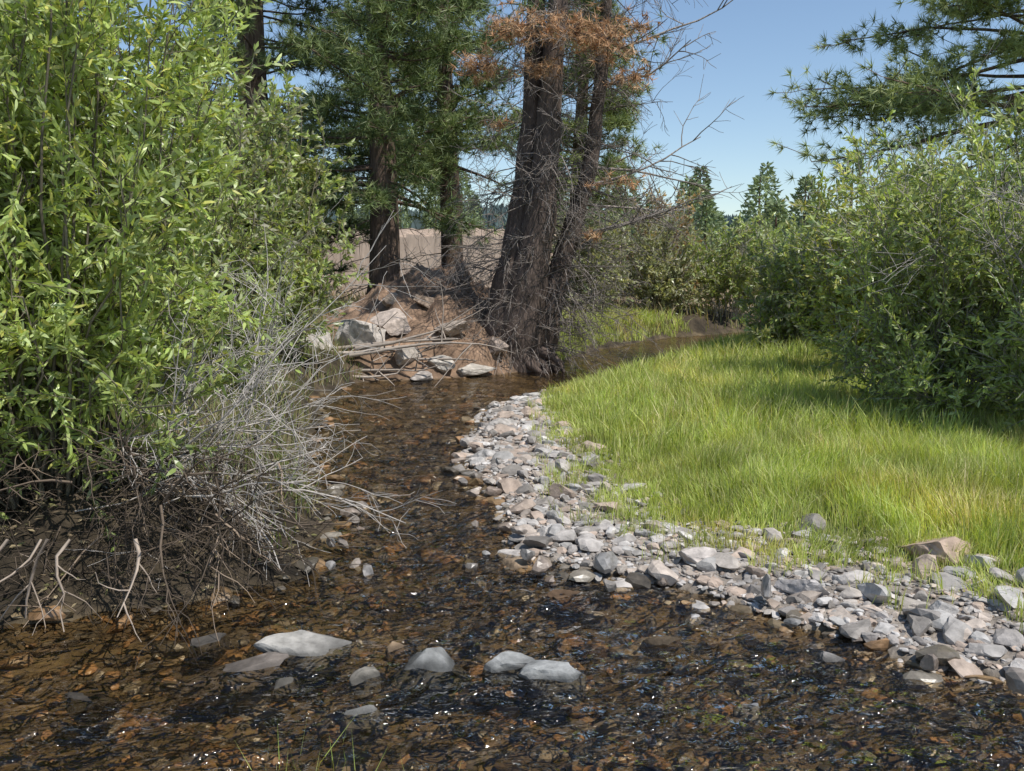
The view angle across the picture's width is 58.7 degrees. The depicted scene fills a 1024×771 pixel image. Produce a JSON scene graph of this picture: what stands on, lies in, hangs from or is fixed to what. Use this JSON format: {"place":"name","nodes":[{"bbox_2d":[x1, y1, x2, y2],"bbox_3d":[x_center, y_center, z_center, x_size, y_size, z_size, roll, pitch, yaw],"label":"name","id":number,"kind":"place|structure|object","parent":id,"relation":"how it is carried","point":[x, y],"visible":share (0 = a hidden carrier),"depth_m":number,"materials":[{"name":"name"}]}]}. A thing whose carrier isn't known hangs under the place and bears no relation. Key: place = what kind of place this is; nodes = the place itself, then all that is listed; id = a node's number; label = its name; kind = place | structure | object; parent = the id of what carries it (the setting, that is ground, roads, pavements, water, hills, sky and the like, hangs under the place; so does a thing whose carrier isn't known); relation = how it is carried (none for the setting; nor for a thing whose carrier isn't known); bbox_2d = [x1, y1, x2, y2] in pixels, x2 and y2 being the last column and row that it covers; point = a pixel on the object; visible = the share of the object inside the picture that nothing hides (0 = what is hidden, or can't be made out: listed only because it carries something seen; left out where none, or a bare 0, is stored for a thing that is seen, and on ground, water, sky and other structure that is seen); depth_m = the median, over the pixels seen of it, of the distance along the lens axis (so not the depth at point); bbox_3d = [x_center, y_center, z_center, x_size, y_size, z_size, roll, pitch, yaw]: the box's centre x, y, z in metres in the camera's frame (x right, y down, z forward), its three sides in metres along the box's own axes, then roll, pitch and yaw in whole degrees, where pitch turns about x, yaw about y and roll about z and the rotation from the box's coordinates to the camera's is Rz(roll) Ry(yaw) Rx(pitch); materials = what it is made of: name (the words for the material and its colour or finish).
{"place":"outdoors","nodes":[
{"label":"outdoors","id":0,"kind":"place"},
{"bbox_2d":[0,228,1023,770],"bbox_3d":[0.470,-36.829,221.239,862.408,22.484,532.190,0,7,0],"label":"ground","id":1,"kind":"structure","parent":0,"point":[422,320],"depth_m":4.92,"materials":[{"name":"brown soil"}]},
{"bbox_2d":[0,11,52,255],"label":"willow shrub","id":2,"kind":"object","parent":1,"relation":"on","point":[25,236],"visible":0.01,"depth_m":11.16,"materials":[{"name":"green plant"}]},
{"bbox_2d":[0,16,94,519],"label":"willow shrub","id":3,"kind":"object","parent":1,"relation":"on","point":[13,87],"visible":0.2,"depth_m":4.94,"materials":[{"name":"green plant"}]},
{"bbox_2d":[5,24,141,238],"bbox_3d":[-10.523,-7.218,19.237,6.937,14.358,7.229,0,7,0],"label":"pine tree","id":4,"kind":"object","parent":1,"relation":"on","point":[59,117],"visible":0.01,"depth_m":19.04,"materials":[{"name":"green plant"}]},
{"bbox_2d":[0,0,299,551],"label":"willow shrub","id":5,"kind":"object","parent":1,"relation":"on","point":[95,277],"visible":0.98,"depth_m":5.09,"materials":[{"name":"green plant"}]},
{"bbox_2d":[0,414,324,613],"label":"leaf litter","id":6,"kind":"object","parent":1,"relation":"on","point":[79,529],"visible":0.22,"depth_m":5.28,"materials":[{"name":"brown plant"}]},
{"bbox_2d":[96,62,343,396],"bbox_3d":[-3.146,-1.590,9.491,2.692,3.885,2.823,0,7,0],"label":"willow shrub","id":7,"kind":"object","parent":1,"relation":"on","point":[234,241],"visible":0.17,"depth_m":9.16,"materials":[{"name":"green plant"}]},
{"bbox_2d":[0,194,456,672],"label":"dead branches","id":8,"kind":"object","parent":1,"relation":"on","point":[189,475],"visible":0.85,"depth_m":5.09,"materials":[{"name":"grey wood"}]},
{"bbox_2d":[135,0,345,293],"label":"pine tree","id":9,"kind":"object","parent":1,"relation":"on","point":[239,73],"visible":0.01,"depth_m":26.71,"materials":[{"name":"green plant"}]},
{"bbox_2d":[146,0,369,308],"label":"pine tree","id":10,"kind":"object","parent":1,"relation":"on","point":[253,32],"visible":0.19,"depth_m":21.45,"materials":[{"name":"green plant"}]},
{"bbox_2d":[183,136,335,304],"bbox_3d":[-5.697,-3.339,19.281,3.798,4.412,3.141,0,7,0],"label":"willow shrub","id":11,"kind":"object","parent":1,"relation":"on","point":[327,221],"depth_m":19.78,"materials":[{"name":"green plant"}]},
{"bbox_2d":[171,41,374,361],"bbox_3d":[-3.544,-2.516,13.388,2.796,4.535,2.731,-3,8,-26],"label":"willow shrub","id":12,"kind":"object","parent":1,"relation":"on","point":[312,280],"visible":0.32,"depth_m":13.14,"materials":[{"name":"green plant"}]},
{"bbox_2d":[299,331,332,350],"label":"bank boulder","id":13,"kind":"object","parent":1,"relation":"on","point":[312,338],"visible":0.31,"depth_m":15.08,"materials":[{"name":"grey stone"}]},
{"bbox_2d":[237,715,461,770],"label":"streamside grass tuft","id":14,"kind":"object","parent":1,"relation":"on","point":[318,758],"visible":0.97,"depth_m":3.38,"materials":[{"name":"green plant"}]},
{"bbox_2d":[334,319,385,347],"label":"bank boulder","id":15,"kind":"object","parent":1,"relation":"on","point":[351,330],"visible":0.66,"depth_m":15.41,"materials":[{"name":"grey stone"}]},
{"bbox_2d":[258,0,505,304],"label":"pine tree","id":16,"kind":"object","parent":1,"relation":"on","point":[381,126],"visible":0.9,"depth_m":19.75,"materials":[{"name":"green plant"}]},
{"bbox_2d":[307,3,467,197],"bbox_3d":[-4.495,-10.917,32.705,5.923,14.224,6.172,0,7,0],"label":"pine tree","id":17,"kind":"object","parent":1,"relation":"on","point":[350,82],"visible":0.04,"depth_m":32.58,"materials":[{"name":"green plant"}]},
{"bbox_2d":[382,292,397,306],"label":"bank boulder","id":18,"kind":"object","parent":1,"relation":"on","point":[389,300],"visible":0.81,"depth_m":17.21,"materials":[{"name":"grey stone"}]},
{"bbox_2d":[370,308,410,335],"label":"bank boulder","id":19,"kind":"object","parent":1,"relation":"on","point":[393,325],"visible":0.9,"depth_m":16.06,"materials":[{"name":"grey stone"}]},
{"bbox_2d":[1,245,779,548],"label":"bank undergrowth","id":20,"kind":"object","parent":1,"relation":"on","point":[649,316],"visible":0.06,"depth_m":10.28,"materials":[{"name":"green plant"}]},
{"bbox_2d":[308,233,502,297],"bbox_3d":[-3.951,-3.877,29.815,10.199,2.189,0.169,0,7,0],"label":"board fence","id":21,"kind":"object","parent":1,"relation":"on","point":[422,244],"visible":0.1,"depth_m":29.69,"materials":[{"name":"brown wood"}]},
{"bbox_2d":[395,347,421,365],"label":"bank boulder","id":22,"kind":"object","parent":1,"relation":"on","point":[403,356],"visible":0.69,"depth_m":15.38,"materials":[{"name":"grey stone"}]},
{"bbox_2d":[330,278,512,389],"bbox_3d":[-1.810,-0.725,15.444,2.693,2.197,2.638,-6,9,-38],"label":"driftwood","id":23,"kind":"object","parent":1,"relation":"on","point":[380,344],"visible":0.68,"depth_m":15.12,"materials":[{"name":"grey wood"}]},
{"bbox_2d":[413,294,434,307],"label":"bank boulder","id":24,"kind":"object","parent":1,"relation":"on","point":[421,302],"visible":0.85,"depth_m":16.98,"materials":[{"name":"grey stone"}]},
{"bbox_2d":[427,355,455,372],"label":"bank boulder","id":25,"kind":"object","parent":1,"relation":"on","point":[441,368],"visible":0.81,"depth_m":15.51,"materials":[{"name":"grey stone"}]},
{"bbox_2d":[434,321,469,336],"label":"bank boulder","id":26,"kind":"object","parent":1,"relation":"on","point":[449,330],"visible":0.69,"depth_m":16.08,"materials":[{"name":"grey stone"}]},
{"bbox_2d":[43,154,868,280],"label":"distant trees","id":27,"kind":"object","parent":1,"relation":"on","point":[706,214],"visible":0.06,"depth_m":58.89,"materials":[{"name":"green plant"}]},
{"bbox_2d":[347,0,565,286],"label":"pine tree","id":28,"kind":"object","parent":1,"relation":"on","point":[451,99],"visible":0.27,"depth_m":22.80,"materials":[{"name":"green plant"}]},
{"bbox_2d":[456,363,495,375],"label":"bank boulder","id":29,"kind":"object","parent":1,"relation":"on","point":[471,369],"visible":0.84,"depth_m":15.74,"materials":[{"name":"grey stone"}]},
{"bbox_2d":[487,337,508,354],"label":"bank boulder","id":30,"kind":"object","parent":1,"relation":"on","point":[492,350],"visible":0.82,"depth_m":16.26,"materials":[{"name":"grey stone"}]},
{"bbox_2d":[0,382,1023,770],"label":"creek bed stones","id":31,"kind":"object","parent":1,"relation":"on","point":[930,658],"visible":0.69,"depth_m":4.43,"materials":[{"name":"stone"}]},
{"bbox_2d":[545,589,592,614],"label":"rock","id":32,"kind":"object","parent":1,"relation":"on","point":[565,609],"visible":0.96,"depth_m":5.08,"materials":[{"name":"stone"}]},
{"bbox_2d":[392,0,753,392],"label":"leaning pine tree","id":33,"kind":"object","parent":1,"relation":"on","point":[529,291],"visible":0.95,"depth_m":16.46,"materials":[{"name":"brown plant"}]},
{"bbox_2d":[499,0,663,303],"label":"pine tree","id":34,"kind":"object","parent":1,"relation":"on","point":[624,121],"visible":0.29,"depth_m":24.16,"materials":[{"name":"brown plant"}]},
{"bbox_2d":[552,205,639,313],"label":"riparian shrub","id":35,"kind":"object","parent":1,"relation":"on","point":[598,255],"visible":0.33,"depth_m":24.20,"materials":[{"name":"green plant"}]},
{"bbox_2d":[550,184,642,298],"bbox_3d":[2.528,-4.511,29.616,4.240,4.185,3.491,0,7,0],"label":"riparian shrub","id":36,"kind":"object","parent":1,"relation":"on","point":[609,215],"visible":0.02,"depth_m":29.43,"materials":[{"name":"green plant"}]},
{"bbox_2d":[303,203,973,249],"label":"distant forest","id":37,"kind":"object","parent":1,"relation":"on","point":[504,209],"visible":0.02,"depth_m":250.30,"materials":[{"name":"green wood"}]},
{"bbox_2d":[607,199,718,315],"bbox_3d":[4.296,-3.730,27.593,3.031,3.719,3.182,-5,8,-33],"label":"riparian shrub","id":38,"kind":"object","parent":1,"relation":"on","point":[666,289],"visible":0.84,"depth_m":26.97,"materials":[{"name":"green plant"}]},
{"bbox_2d":[622,183,716,297],"bbox_3d":[5.235,-4.739,30.812,3.668,4.066,3.127,0,7,0],"label":"riparian shrub","id":39,"kind":"object","parent":1,"relation":"on","point":[684,217],"visible":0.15,"depth_m":30.08,"materials":[{"name":"green plant"}]},
{"bbox_2d":[678,212,777,316],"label":"riparian shrub","id":40,"kind":"object","parent":1,"relation":"on","point":[725,261],"visible":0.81,"depth_m":27.45,"materials":[{"name":"green plant"}]},
{"bbox_2d":[450,381,1023,696],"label":"gravel bar","id":41,"kind":"object","parent":1,"relation":"on","point":[970,638],"visible":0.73,"depth_m":5.43,"materials":[{"name":"grey stone"}]},
{"bbox_2d":[470,449,495,457],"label":"rock","id":42,"kind":"object","parent":41,"relation":"on","point":[484,453],"visible":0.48,"depth_m":8.65,"materials":[{"name":"grey stone"}]},
{"bbox_2d":[488,418,518,425],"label":"rock","id":43,"kind":"object","parent":41,"relation":"on","point":[502,421],"visible":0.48,"depth_m":10.36,"materials":[{"name":"grey stone"}]},
{"bbox_2d":[496,557,527,572],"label":"rock","id":44,"kind":"object","parent":41,"relation":"on","point":[514,563],"visible":0.73,"depth_m":5.62,"materials":[{"name":"beige stone"}]},
{"bbox_2d":[547,523,565,534],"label":"rock","id":45,"kind":"object","parent":41,"relation":"on","point":[553,529],"visible":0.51,"depth_m":6.00,"materials":[{"name":"grey stone"}]},
{"bbox_2d":[678,546,716,565],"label":"rock","id":46,"kind":"object","parent":41,"relation":"on","point":[694,555],"visible":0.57,"depth_m":5.50,"materials":[{"name":"grey stone"}]},
{"bbox_2d":[774,579,829,596],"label":"rock","id":47,"kind":"object","parent":41,"relation":"on","point":[793,586],"visible":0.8,"depth_m":4.98,"materials":[{"name":"grey stone"}]},
{"bbox_2d":[928,600,958,614],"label":"rock","id":48,"kind":"object","parent":41,"relation":"on","point":[943,606],"visible":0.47,"depth_m":4.63,"materials":[{"name":"grey stone"}]},
{"bbox_2d":[526,327,1023,633],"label":"meadow grass","id":49,"kind":"structure","parent":1,"relation":"on","point":[731,393],"depth_m":7.26,"materials":[{"name":"green plant"}]},
{"bbox_2d":[749,208,819,303],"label":"riparian shrub","id":50,"kind":"object","parent":1,"relation":"on","point":[780,239],"visible":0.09,"depth_m":30.99,"materials":[{"name":"green plant"}]},
{"bbox_2d":[732,218,842,353],"bbox_3d":[5.391,-1.702,16.998,2.704,2.786,2.467,0,7,0],"label":"willow shrub","id":51,"kind":"object","parent":1,"relation":"on","point":[787,321],"visible":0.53,"depth_m":16.63,"materials":[{"name":"green plant"}]},
{"bbox_2d":[809,650,845,677],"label":"rock","id":52,"kind":"object","parent":1,"relation":"on","point":[824,657],"visible":0.86,"depth_m":4.24,"materials":[{"name":"grey stone"}]},
{"bbox_2d":[775,220,879,315],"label":"riparian shrub","id":53,"kind":"object","parent":1,"relation":"on","point":[813,246],"depth_m":22.77,"materials":[{"name":"green plant"}]},
{"bbox_2d":[760,0,1023,185],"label":"pine tree","id":54,"kind":"object","parent":1,"relation":"on","point":[903,98],"visible":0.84,"depth_m":16.10,"materials":[{"name":"green plant"}]},
{"bbox_2d":[782,109,1005,380],"bbox_3d":[4.983,-1.751,12.201,2.940,3.846,2.629,0,7,0],"label":"willow shrub","id":55,"kind":"object","parent":1,"relation":"on","point":[826,294],"visible":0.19,"depth_m":12.00,"materials":[{"name":"green plant"}]},
{"bbox_2d":[803,108,1023,432],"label":"willow shrub","id":56,"kind":"object","parent":1,"relation":"on","point":[907,315],"visible":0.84,"depth_m":8.84,"materials":[{"name":"green plant"}]},
{"bbox_2d":[898,536,970,566],"bbox_3d":[2.570,0.989,5.502,0.374,0.200,0.404,-3,8,-24],"label":"rock","id":57,"kind":"object","parent":1,"relation":"on","point":[940,546],"visible":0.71,"depth_m":5.37,"materials":[{"name":"grey stone"}]},
{"bbox_2d":[871,25,1023,361],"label":"willow shrub","id":58,"kind":"object","parent":1,"relation":"on","point":[1017,122],"visible":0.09,"depth_m":12.58,"materials":[{"name":"green plant"}]},
{"bbox_2d":[928,81,1023,432],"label":"willow shrub","id":59,"kind":"object","parent":1,"relation":"on","point":[1013,358],"visible":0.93,"depth_m":8.10,"materials":[{"name":"green plant"}]},
{"bbox_2d":[0,332,1023,770],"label":"creek water","id":60,"kind":"structure","parent":0,"point":[382,570],"depth_m":4.32,"materials":[{"name":"liquid"}]},
{"bbox_2d":[65,692,121,724],"bbox_3d":[-1.797,1.377,3.904,0.212,0.125,0.163,0,7,0],"label":"rock","id":61,"kind":"object","parent":60,"relation":"in","point":[80,702],"visible":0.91,"depth_m":3.86,"materials":[{"name":"stone"}]},
{"bbox_2d":[187,633,229,664],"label":"rock","id":62,"kind":"object","parent":60,"relation":"in","point":[210,640],"visible":0.89,"depth_m":4.44,"materials":[{"name":"grey stone"}]},
{"bbox_2d":[171,652,288,696],"bbox_3d":[-1.272,1.322,4.159,0.546,0.113,0.233,-4,8,-31],"label":"rock","id":63,"kind":"object","parent":60,"relation":"in","point":[260,663],"visible":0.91,"depth_m":4.11,"materials":[{"name":"grey stone"}]},
{"bbox_2d":[263,677,298,702],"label":"rock","id":64,"kind":"object","parent":60,"relation":"in","point":[280,683],"visible":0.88,"depth_m":4.01,"materials":[{"name":"grey stone"}]},
{"bbox_2d":[253,630,356,674],"bbox_3d":[-0.959,1.306,4.394,0.458,0.189,0.333,-6,9,-41],"label":"rock","id":65,"kind":"object","parent":60,"relation":"in","point":[299,645],"visible":0.84,"depth_m":4.34,"materials":[{"name":"grey stone"}]},
{"bbox_2d":[340,705,388,744],"bbox_3d":[-0.605,1.392,3.714,0.199,0.129,0.152,0,7,0],"label":"rock","id":66,"kind":"object","parent":60,"relation":"in","point":[361,729],"visible":0.95,"depth_m":3.68,"materials":[{"name":"grey stone"}]},
{"bbox_2d":[348,666,381,697],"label":"rock","id":67,"kind":"object","parent":60,"relation":"in","point":[359,678],"visible":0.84,"depth_m":4.05,"materials":[{"name":"grey stone"}]},
{"bbox_2d":[385,641,410,666],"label":"rock","id":68,"kind":"object","parent":60,"relation":"in","point":[392,647],"visible":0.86,"depth_m":4.36,"materials":[{"name":"stone"}]},
{"bbox_2d":[409,371,432,381],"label":"bank boulder","id":69,"kind":"object","parent":60,"relation":"in","point":[425,376],"visible":0.97,"depth_m":15.14,"materials":[{"name":"grey stone"}]},
{"bbox_2d":[391,647,472,696],"bbox_3d":[-0.362,1.326,4.192,0.368,0.189,0.257,0,7,0],"label":"rock","id":70,"kind":"object","parent":60,"relation":"in","point":[437,661],"visible":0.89,"depth_m":4.14,"materials":[{"name":"grey stone"}]},
{"bbox_2d":[471,616,495,637],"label":"rock","id":71,"kind":"object","parent":60,"relation":"in","point":[487,622],"visible":0.89,"depth_m":4.74,"materials":[{"name":"grey stone"}]},
{"bbox_2d":[481,651,534,686],"bbox_3d":[-0.018,1.312,4.215,0.264,0.138,0.173,-3,8,-25],"label":"rock","id":72,"kind":"object","parent":60,"relation":"in","point":[505,662],"visible":0.72,"depth_m":4.15,"materials":[{"name":"grey stone"}]},
{"bbox_2d":[509,660,586,703],"bbox_3d":[0.154,1.340,4.123,0.343,0.181,0.215,4,8,27],"label":"rock","id":73,"kind":"object","parent":60,"relation":"in","point":[563,675],"visible":0.97,"depth_m":4.05,"materials":[{"name":"grey stone"}]},
{"bbox_2d":[639,636,682,658],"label":"rock","id":74,"kind":"object","parent":60,"relation":"in","point":[663,641],"visible":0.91,"depth_m":4.46,"materials":[{"name":"grey stone"}]},
{"bbox_2d":[733,703,762,723],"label":"rock","id":75,"kind":"object","parent":60,"relation":"in","point":[748,716],"visible":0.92,"depth_m":3.80,"materials":[{"name":"grey stone"}]},
{"bbox_2d":[2,0,1023,216],"label":"sky","id":76,"kind":"structure","parent":0,"point":[758,39],"materials":[{"name":"blue"}]}
]}

